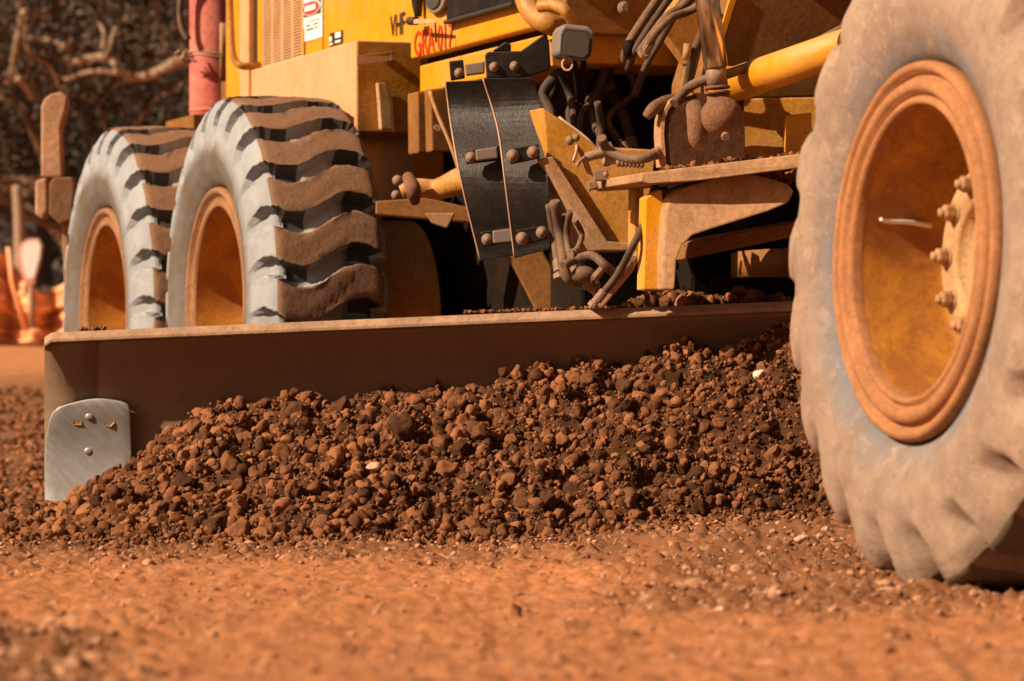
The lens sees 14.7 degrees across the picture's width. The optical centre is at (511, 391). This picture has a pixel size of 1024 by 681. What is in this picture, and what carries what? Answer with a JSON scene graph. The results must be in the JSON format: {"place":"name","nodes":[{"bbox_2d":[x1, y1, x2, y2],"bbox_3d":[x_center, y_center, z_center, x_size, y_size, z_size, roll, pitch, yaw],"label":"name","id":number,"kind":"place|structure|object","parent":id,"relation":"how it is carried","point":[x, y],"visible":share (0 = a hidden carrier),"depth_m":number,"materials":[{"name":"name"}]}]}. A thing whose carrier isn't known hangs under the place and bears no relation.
{"place":"outdoors","nodes":[
{"label":"outdoors","id":0,"kind":"place"},
{"bbox_2d":[0,0,1023,680],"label":"ground","id":1,"kind":"structure","parent":0,"point":[378,582],"depth_m":6.78,"materials":[{"name":"soil"}]},
{"bbox_2d":[6,247,27,338],"bbox_3d":[-3.170,-0.618,25.500,0.162,0.620,0.032,0,0,0],"label":"net post","id":2,"kind":"object","parent":1,"relation":"on","point":[15,292],"visible":1,"depth_m":25.49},
{"bbox_2d":[0,250,63,343],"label":"safety net","id":3,"kind":"object","parent":2,"relation":"hanging from","point":[49,311],"visible":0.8,"depth_m":25.61,"materials":[{"name":"plastic"}]},
{"bbox_2d":[12,185,25,272],"bbox_3d":[-3.662,-1.175,29.500,0.115,0.714,0.097,0,0,0],"label":"timber post","id":4,"kind":"object","parent":1,"relation":"on","point":[19,217],"visible":0.71,"depth_m":29.46,"materials":[{"name":"wood"}]},
{"bbox_2d":[0,385,43,505],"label":"rubble","id":5,"kind":"object","parent":1,"relation":"on","point":[34,474],"visible":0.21,"depth_m":17.06,"materials":[{"name":"soil"}]},
{"bbox_2d":[0,175,53,284],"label":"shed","id":6,"kind":"structure","parent":1,"relation":"on","point":[45,275],"depth_m":31.00,"materials":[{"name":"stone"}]},
{"bbox_2d":[18,239,42,327],"bbox_3d":[-3.059,-0.686,25.257,0.157,0.568,0.121,0,0,0],"label":"warning board","id":7,"kind":"object","parent":1,"relation":"on","point":[30,254],"visible":1,"depth_m":25.20,"materials":[{"name":"white"}]},
{"bbox_2d":[0,22,162,274],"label":"tree","id":8,"kind":"object","parent":1,"relation":"on","point":[38,170],"visible":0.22,"depth_m":34.12,"materials":[{"name":"brown plant"}]},
{"bbox_2d":[0,0,188,342],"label":"hedge","id":9,"kind":"object","parent":1,"relation":"on","point":[58,265],"visible":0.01,"depth_m":35.93,"materials":[{"name":"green plant"}]},
{"bbox_2d":[0,0,189,280],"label":"tree","id":10,"kind":"object","parent":1,"relation":"on","point":[22,33],"visible":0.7,"depth_m":30.00,"materials":[{"name":"brown plant"}]},
{"bbox_2d":[108,0,189,125],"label":"tree","id":11,"kind":"object","parent":1,"relation":"on","point":[180,108],"depth_m":34.71,"materials":[{"name":"brown plant"}]},
{"bbox_2d":[0,507,836,549],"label":"spilled crumbs","id":12,"kind":"object","parent":1,"relation":"on","point":[427,539],"visible":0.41,"depth_m":9.74,"materials":[{"name":"soil"}]},
{"bbox_2d":[13,324,832,539],"bbox_3d":[0.288,0.182,10.576,4.608,0.886,1.536,0,0,0],"label":"soil windrow","id":13,"kind":"object","parent":1,"relation":"on","point":[573,423],"visible":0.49,"depth_m":10.19,"materials":[{"name":"soil"}]},
{"bbox_2d":[0,513,13,524],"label":"soil clod","id":14,"kind":"object","parent":13,"relation":"on","point":[7,519],"visible":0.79,"depth_m":10.07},
{"bbox_2d":[75,513,89,522],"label":"soil clod","id":15,"kind":"object","parent":13,"relation":"on","point":[79,517],"visible":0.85,"depth_m":9.99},
{"bbox_2d":[111,527,124,535],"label":"soil clod","id":16,"kind":"object","parent":13,"relation":"on","point":[115,531],"visible":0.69,"depth_m":9.86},
{"bbox_2d":[111,507,124,515],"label":"soil clod","id":17,"kind":"object","parent":13,"relation":"on","point":[116,511],"visible":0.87,"depth_m":10.00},
{"bbox_2d":[134,502,145,511],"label":"soil clod","id":18,"kind":"object","parent":13,"relation":"on","point":[140,507],"visible":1,"depth_m":10.01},
{"bbox_2d":[138,524,154,536],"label":"soil clod","id":19,"kind":"object","parent":13,"relation":"on","point":[148,528],"visible":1,"depth_m":9.83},
{"bbox_2d":[154,434,167,442],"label":"soil clod","id":20,"kind":"object","parent":13,"relation":"on","point":[159,439],"visible":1,"depth_m":10.54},
{"bbox_2d":[173,470,195,487],"bbox_3d":[-0.836,0.238,10.073,0.056,0.074,0.060,2,-1,-38],"label":"soil clod","id":21,"kind":"object","parent":13,"relation":"on","point":[182,478],"visible":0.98,"depth_m":10.06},
{"bbox_2d":[184,515,199,528],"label":"soil clod","id":22,"kind":"object","parent":13,"relation":"on","point":[190,521],"visible":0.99,"depth_m":9.87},
{"bbox_2d":[187,420,200,435],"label":"soil clod","id":23,"kind":"object","parent":13,"relation":"on","point":[193,427],"visible":0.94,"depth_m":10.48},
{"bbox_2d":[190,446,200,458],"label":"soil clod","id":24,"kind":"object","parent":13,"relation":"on","point":[195,452],"visible":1,"depth_m":10.25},
{"bbox_2d":[193,462,206,476],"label":"soil clod","id":25,"kind":"object","parent":13,"relation":"on","point":[198,467],"visible":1,"depth_m":10.12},
{"bbox_2d":[198,482,215,491],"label":"soil clod","id":26,"kind":"object","parent":13,"relation":"on","point":[204,485],"visible":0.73,"depth_m":10.07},
{"bbox_2d":[203,515,226,530],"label":"soil clod","id":27,"kind":"object","parent":13,"relation":"on","point":[220,520],"visible":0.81,"depth_m":9.90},
{"bbox_2d":[223,414,234,427],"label":"soil clod","id":28,"kind":"object","parent":13,"relation":"on","point":[230,422],"visible":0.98,"depth_m":10.46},
{"bbox_2d":[220,451,239,473],"bbox_3d":[-0.720,0.186,10.149,0.054,0.062,0.060,23,13,28],"label":"soil clod","id":29,"kind":"object","parent":13,"relation":"on","point":[229,461],"visible":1,"depth_m":10.13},
{"bbox_2d":[225,517,250,537],"bbox_3d":[-0.684,0.347,9.866,0.065,0.067,0.056,0,0,15],"label":"soil clod","id":30,"kind":"object","parent":13,"relation":"on","point":[233,529],"visible":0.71,"depth_m":9.85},
{"bbox_2d":[234,498,247,508],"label":"soil clod","id":31,"kind":"object","parent":13,"relation":"on","point":[243,502],"visible":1,"depth_m":9.96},
{"bbox_2d":[237,431,254,443],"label":"soil clod","id":32,"kind":"object","parent":13,"relation":"on","point":[244,434],"visible":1,"depth_m":10.37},
{"bbox_2d":[250,513,265,523],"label":"soil clod","id":33,"kind":"object","parent":13,"relation":"on","point":[255,518],"visible":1,"depth_m":9.88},
{"bbox_2d":[271,442,290,461],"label":"soil clod","id":34,"kind":"object","parent":13,"relation":"on","point":[280,449],"visible":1,"depth_m":10.26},
{"bbox_2d":[284,479,300,498],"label":"soil clod","id":35,"kind":"object","parent":13,"relation":"on","point":[290,486],"visible":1,"depth_m":9.98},
{"bbox_2d":[285,401,307,416],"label":"soil clod","id":36,"kind":"object","parent":13,"relation":"on","point":[294,406],"visible":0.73,"depth_m":10.57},
{"bbox_2d":[310,417,327,430],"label":"soil clod","id":37,"kind":"object","parent":13,"relation":"on","point":[315,420],"visible":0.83,"depth_m":10.50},
{"bbox_2d":[309,514,330,532],"bbox_3d":[-0.476,0.336,9.860,0.055,0.062,0.035,0,0,-10],"label":"soil clod","id":38,"kind":"object","parent":13,"relation":"on","point":[318,520],"visible":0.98,"depth_m":9.85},
{"bbox_2d":[324,481,334,491],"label":"soil clod","id":39,"kind":"object","parent":13,"relation":"on","point":[330,486],"visible":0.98,"depth_m":10.03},
{"bbox_2d":[329,396,347,411],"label":"soil clod","id":40,"kind":"object","parent":13,"relation":"on","point":[340,404],"visible":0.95,"depth_m":10.60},
{"bbox_2d":[357,436,367,452],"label":"soil clod","id":41,"kind":"object","parent":13,"relation":"on","point":[362,444],"visible":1,"depth_m":10.25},
{"bbox_2d":[353,509,373,520],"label":"soil clod","id":42,"kind":"object","parent":13,"relation":"on","point":[363,513],"visible":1,"depth_m":9.90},
{"bbox_2d":[356,414,374,427],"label":"soil clod","id":43,"kind":"object","parent":13,"relation":"on","point":[365,419],"visible":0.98,"depth_m":10.48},
{"bbox_2d":[366,462,382,471],"bbox_3d":[-0.348,0.193,10.139,0.044,0.026,0.045,0,0,31],"label":"stone chip","id":44,"kind":"object","parent":13,"relation":"on","point":[374,466],"visible":1,"depth_m":10.12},
{"bbox_2d":[370,481,385,491],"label":"soil clod","id":45,"kind":"object","parent":13,"relation":"on","point":[377,485],"visible":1,"depth_m":9.99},
{"bbox_2d":[378,448,392,457],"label":"soil clod","id":46,"kind":"object","parent":13,"relation":"on","point":[385,453],"visible":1,"depth_m":10.23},
{"bbox_2d":[380,405,392,415],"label":"soil clod","id":47,"kind":"object","parent":13,"relation":"on","point":[387,409],"visible":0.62,"depth_m":10.56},
{"bbox_2d":[387,414,415,439],"bbox_3d":[-0.287,0.093,10.316,0.073,0.070,0.073,0,0,-11],"label":"soil clod","id":48,"kind":"object","parent":13,"relation":"on","point":[401,426],"visible":1,"depth_m":10.29,"materials":[{"name":"soil"}]},
{"bbox_2d":[397,496,408,506],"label":"soil clod","id":49,"kind":"object","parent":13,"relation":"on","point":[402,500],"visible":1,"depth_m":9.95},
{"bbox_2d":[0,320,824,539],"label":"soil lumps","id":50,"kind":"object","parent":13,"relation":"on","point":[65,524],"visible":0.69,"depth_m":10.17,"materials":[{"name":"soil"}]},
{"bbox_2d":[408,525,419,535],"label":"soil clod","id":51,"kind":"object","parent":13,"relation":"on","point":[412,529],"visible":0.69,"depth_m":9.85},
{"bbox_2d":[5,322,832,537],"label":"soil crumbs","id":52,"kind":"object","parent":13,"relation":"on","point":[668,464],"visible":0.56,"depth_m":10.19,"materials":[{"name":"soil"}]},
{"bbox_2d":[419,444,431,457],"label":"soil clod","id":53,"kind":"object","parent":13,"relation":"on","point":[426,450],"visible":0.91,"depth_m":10.24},
{"bbox_2d":[422,499,432,517],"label":"soil clod","id":54,"kind":"object","parent":13,"relation":"on","point":[427,509],"visible":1,"depth_m":9.92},
{"bbox_2d":[429,410,444,417],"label":"soil clod","id":55,"kind":"object","parent":13,"relation":"on","point":[439,413],"visible":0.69,"depth_m":10.53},
{"bbox_2d":[430,429,443,438],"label":"soil clod","id":56,"kind":"object","parent":13,"relation":"on","point":[435,432],"visible":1,"depth_m":10.33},
{"bbox_2d":[435,445,446,457],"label":"soil clod","id":57,"kind":"object","parent":13,"relation":"on","point":[439,450],"visible":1,"depth_m":10.23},
{"bbox_2d":[435,460,457,477],"bbox_3d":[-0.166,0.206,10.131,0.068,0.059,0.066,7,17,-17],"label":"soil clod","id":58,"kind":"object","parent":13,"relation":"on","point":[446,468],"visible":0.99,"depth_m":10.11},
{"bbox_2d":[448,439,469,457],"bbox_3d":[-0.138,0.150,10.246,0.052,0.050,0.044,-17,0,31],"label":"soil clod","id":59,"kind":"object","parent":13,"relation":"on","point":[460,445],"visible":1,"depth_m":10.23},
{"bbox_2d":[459,472,472,479],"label":"soil clod","id":60,"kind":"object","parent":13,"relation":"on","point":[465,476],"visible":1,"depth_m":10.05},
{"bbox_2d":[457,516,481,527],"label":"soil clod","id":61,"kind":"object","parent":13,"relation":"on","point":[470,520],"visible":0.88,"depth_m":9.90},
{"bbox_2d":[467,420,479,431],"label":"soil clod","id":62,"kind":"object","parent":13,"relation":"on","point":[471,424],"visible":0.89,"depth_m":10.37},
{"bbox_2d":[474,449,488,457],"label":"soil clod","id":63,"kind":"object","parent":13,"relation":"on","point":[484,453],"visible":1,"depth_m":10.23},
{"bbox_2d":[491,407,510,427],"bbox_3d":[-0.028,0.070,10.443,0.061,0.055,0.044,0,0,14],"label":"soil clod","id":64,"kind":"object","parent":13,"relation":"on","point":[497,412],"visible":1,"depth_m":10.43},
{"bbox_2d":[498,367,507,377],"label":"soil clod","id":65,"kind":"object","parent":13,"relation":"on","point":[502,371],"visible":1,"depth_m":10.61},
{"bbox_2d":[500,472,515,485],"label":"soil clod","id":66,"kind":"object","parent":13,"relation":"on","point":[509,477],"visible":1,"depth_m":10.04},
{"bbox_2d":[504,433,518,443],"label":"soil clod","id":67,"kind":"object","parent":13,"relation":"on","point":[513,438],"visible":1,"depth_m":10.31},
{"bbox_2d":[507,526,518,535],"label":"soil clod","id":68,"kind":"object","parent":13,"relation":"on","point":[512,529],"visible":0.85,"depth_m":9.87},
{"bbox_2d":[513,489,532,507],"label":"soil clod","id":69,"kind":"object","parent":13,"relation":"on","point":[520,495],"visible":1,"depth_m":9.97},
{"bbox_2d":[531,443,545,452],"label":"soil clod","id":70,"kind":"object","parent":13,"relation":"on","point":[539,446],"visible":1,"depth_m":10.24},
{"bbox_2d":[536,395,547,405],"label":"soil clod","id":71,"kind":"object","parent":13,"relation":"on","point":[542,399],"visible":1,"depth_m":10.45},
{"bbox_2d":[540,492,555,511],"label":"soil clod","id":72,"kind":"object","parent":13,"relation":"on","point":[549,499],"visible":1,"depth_m":9.95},
{"bbox_2d":[541,526,555,535],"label":"soil clod","id":73,"kind":"object","parent":13,"relation":"on","point":[548,530],"visible":0.49,"depth_m":9.86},
{"bbox_2d":[557,381,567,395],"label":"soil clod","id":74,"kind":"object","parent":13,"relation":"on","point":[563,387],"visible":1,"depth_m":10.43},
{"bbox_2d":[563,481,578,494],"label":"soil clod","id":75,"kind":"object","parent":13,"relation":"on","point":[568,486],"visible":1,"depth_m":10.04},
{"bbox_2d":[569,408,584,421],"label":"soil clod","id":76,"kind":"object","parent":13,"relation":"on","point":[578,414],"visible":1,"depth_m":10.35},
{"bbox_2d":[576,504,584,517],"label":"soil clod","id":77,"kind":"object","parent":13,"relation":"on","point":[580,511],"visible":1,"depth_m":9.95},
{"bbox_2d":[583,419,593,431],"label":"soil clod","id":78,"kind":"object","parent":13,"relation":"on","point":[588,424],"visible":1,"depth_m":10.29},
{"bbox_2d":[594,448,606,459],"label":"soil clod","id":79,"kind":"object","parent":13,"relation":"on","point":[600,454],"visible":1,"depth_m":10.12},
{"bbox_2d":[594,359,606,369],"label":"soil clod","id":80,"kind":"object","parent":13,"relation":"on","point":[601,363],"visible":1,"depth_m":10.56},
{"bbox_2d":[605,380,614,389],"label":"soil clod","id":81,"kind":"object","parent":13,"relation":"on","point":[609,384],"visible":1,"depth_m":10.51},
{"bbox_2d":[605,510,617,519],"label":"soil clod","id":82,"kind":"object","parent":13,"relation":"on","point":[610,514],"visible":1,"depth_m":9.92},
{"bbox_2d":[616,424,627,435],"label":"soil clod","id":83,"kind":"object","parent":13,"relation":"on","point":[622,429],"visible":1,"depth_m":10.19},
{"bbox_2d":[615,379,632,395],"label":"soil clod","id":84,"kind":"object","parent":13,"relation":"on","point":[623,386],"visible":0.99,"depth_m":10.49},
{"bbox_2d":[614,399,635,413],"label":"soil clod","id":85,"kind":"object","parent":13,"relation":"on","point":[627,405],"visible":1,"depth_m":10.34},
{"bbox_2d":[623,487,637,502],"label":"soil clod","id":86,"kind":"object","parent":13,"relation":"on","point":[631,492],"visible":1,"depth_m":9.96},
{"bbox_2d":[628,509,642,520],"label":"soil clod","id":87,"kind":"object","parent":13,"relation":"on","point":[637,514],"visible":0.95,"depth_m":9.92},
{"bbox_2d":[639,444,652,453],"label":"soil clod","id":88,"kind":"object","parent":13,"relation":"on","point":[645,449],"visible":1,"depth_m":10.13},
{"bbox_2d":[640,489,651,499],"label":"soil clod","id":89,"kind":"object","parent":13,"relation":"on","point":[645,493],"visible":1,"depth_m":10.00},
{"bbox_2d":[641,383,651,392],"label":"soil clod","id":90,"kind":"object","parent":13,"relation":"on","point":[646,387],"visible":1,"depth_m":10.43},
{"bbox_2d":[643,418,657,426],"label":"soil clod","id":91,"kind":"object","parent":13,"relation":"on","point":[652,421],"visible":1,"depth_m":10.28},
{"bbox_2d":[653,472,667,487],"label":"soil clod","id":92,"kind":"object","parent":13,"relation":"on","point":[660,478],"visible":1,"depth_m":10.06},
{"bbox_2d":[664,427,680,440],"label":"soil clod","id":93,"kind":"object","parent":13,"relation":"on","point":[674,433],"visible":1,"depth_m":10.21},
{"bbox_2d":[668,490,681,501],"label":"soil clod","id":94,"kind":"object","parent":13,"relation":"on","point":[674,496],"visible":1,"depth_m":9.97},
{"bbox_2d":[669,474,680,484],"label":"soil clod","id":95,"kind":"object","parent":13,"relation":"on","point":[673,478],"visible":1,"depth_m":10.02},
{"bbox_2d":[665,371,685,389],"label":"soil clod","id":96,"kind":"object","parent":13,"relation":"on","point":[676,377],"visible":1,"depth_m":10.36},
{"bbox_2d":[686,465,705,481],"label":"soil clod","id":97,"kind":"object","parent":13,"relation":"on","point":[697,471],"visible":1,"depth_m":10.05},
{"bbox_2d":[691,499,704,512],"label":"soil clod","id":98,"kind":"object","parent":13,"relation":"on","point":[695,507],"visible":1,"depth_m":9.95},
{"bbox_2d":[690,369,706,377],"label":"soil clod","id":99,"kind":"object","parent":13,"relation":"on","point":[695,373],"visible":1,"depth_m":10.38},
{"bbox_2d":[727,472,740,489],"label":"soil clod","id":100,"kind":"object","parent":13,"relation":"on","point":[734,480],"visible":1,"depth_m":10.04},
{"bbox_2d":[740,376,751,386],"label":"soil clod","id":101,"kind":"object","parent":13,"relation":"on","point":[745,381],"visible":1,"depth_m":10.28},
{"bbox_2d":[753,369,764,378],"bbox_3d":[0.644,-0.040,10.329,0.032,0.034,0.042,0,0,38],"label":"stone chip","id":102,"kind":"object","parent":13,"relation":"on","point":[759,373],"visible":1,"depth_m":10.32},
{"bbox_2d":[756,361,767,371],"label":"soil clod","id":103,"kind":"object","parent":13,"relation":"on","point":[762,365],"visible":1,"depth_m":10.35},
{"bbox_2d":[762,445,780,459],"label":"soil clod","id":104,"kind":"object","parent":13,"relation":"on","point":[773,451],"visible":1,"depth_m":10.13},
{"bbox_2d":[765,500,779,511],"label":"soil clod","id":105,"kind":"object","parent":13,"relation":"on","point":[773,506],"visible":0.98,"depth_m":9.96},
{"bbox_2d":[772,388,781,398],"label":"soil clod","id":106,"kind":"object","parent":13,"relation":"on","point":[777,393],"visible":1,"depth_m":10.24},
{"bbox_2d":[773,408,784,417],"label":"soil clod","id":107,"kind":"object","parent":13,"relation":"on","point":[779,412],"visible":1,"depth_m":10.21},
{"bbox_2d":[510,603,521,615],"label":"stone","id":108,"kind":"object","parent":1,"relation":"on","point":[515,609],"visible":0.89,"depth_m":6.75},
{"bbox_2d":[35,0,1023,589],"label":"motor grader","id":109,"kind":"object","parent":1,"relation":"on","point":[331,200],"visible":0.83,"depth_m":10.79,"materials":[{"name":"metal"}]},
{"bbox_2d":[79,326,106,330],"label":"crumbs on blade end","id":110,"kind":"object","parent":109,"relation":"on","point":[92,328],"visible":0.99,"depth_m":10.94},
{"bbox_2d":[174,0,225,114],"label":"fire extinguisher","id":111,"kind":"object","parent":109,"relation":"on","point":[205,36],"visible":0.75,"depth_m":15.21,"materials":[{"name":"red paint"}]},
{"bbox_2d":[443,0,515,23],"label":"door","id":112,"kind":"structure","parent":109,"relation":"in","point":[457,10],"depth_m":11.53,"materials":[{"name":"black metal"}]},
{"bbox_2d":[463,305,623,313],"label":"crumbs on blade","id":113,"kind":"object","parent":109,"relation":"on","point":[513,310],"visible":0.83,"depth_m":10.90,"materials":[{"name":"soil"}]},
{"bbox_2d":[622,285,791,306],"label":"soil on blade","id":114,"kind":"structure","parent":109,"relation":"on","point":[741,294],"depth_m":10.60,"materials":[{"name":"soil"}]},
{"bbox_2d":[622,289,698,307],"bbox_3d":[0.406,-0.239,10.681,0.222,0.077,0.139,0,0,15],"label":"soil lump on blade","id":115,"kind":"object","parent":114,"relation":"on","point":[673,297],"visible":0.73,"depth_m":10.63,"materials":[{"name":"soil"}]},
{"bbox_2d":[660,151,799,170],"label":"soil on shelf","id":116,"kind":"structure","parent":109,"relation":"on","point":[693,163],"depth_m":10.37,"materials":[{"name":"soil"}]},
{"bbox_2d":[756,169,796,183],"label":"soil under shelf","id":117,"kind":"structure","parent":109,"relation":"attached to","point":[789,177],"depth_m":10.46,"materials":[{"name":"soil"}]},
{"bbox_2d":[794,534,809,542],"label":"stone","id":118,"kind":"object","parent":1,"relation":"on","point":[800,538],"visible":1,"depth_m":9.00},
{"bbox_2d":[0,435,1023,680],"bbox_3d":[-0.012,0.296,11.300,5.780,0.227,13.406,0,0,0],"label":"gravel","id":119,"kind":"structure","parent":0,"point":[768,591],"depth_m":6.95,"materials":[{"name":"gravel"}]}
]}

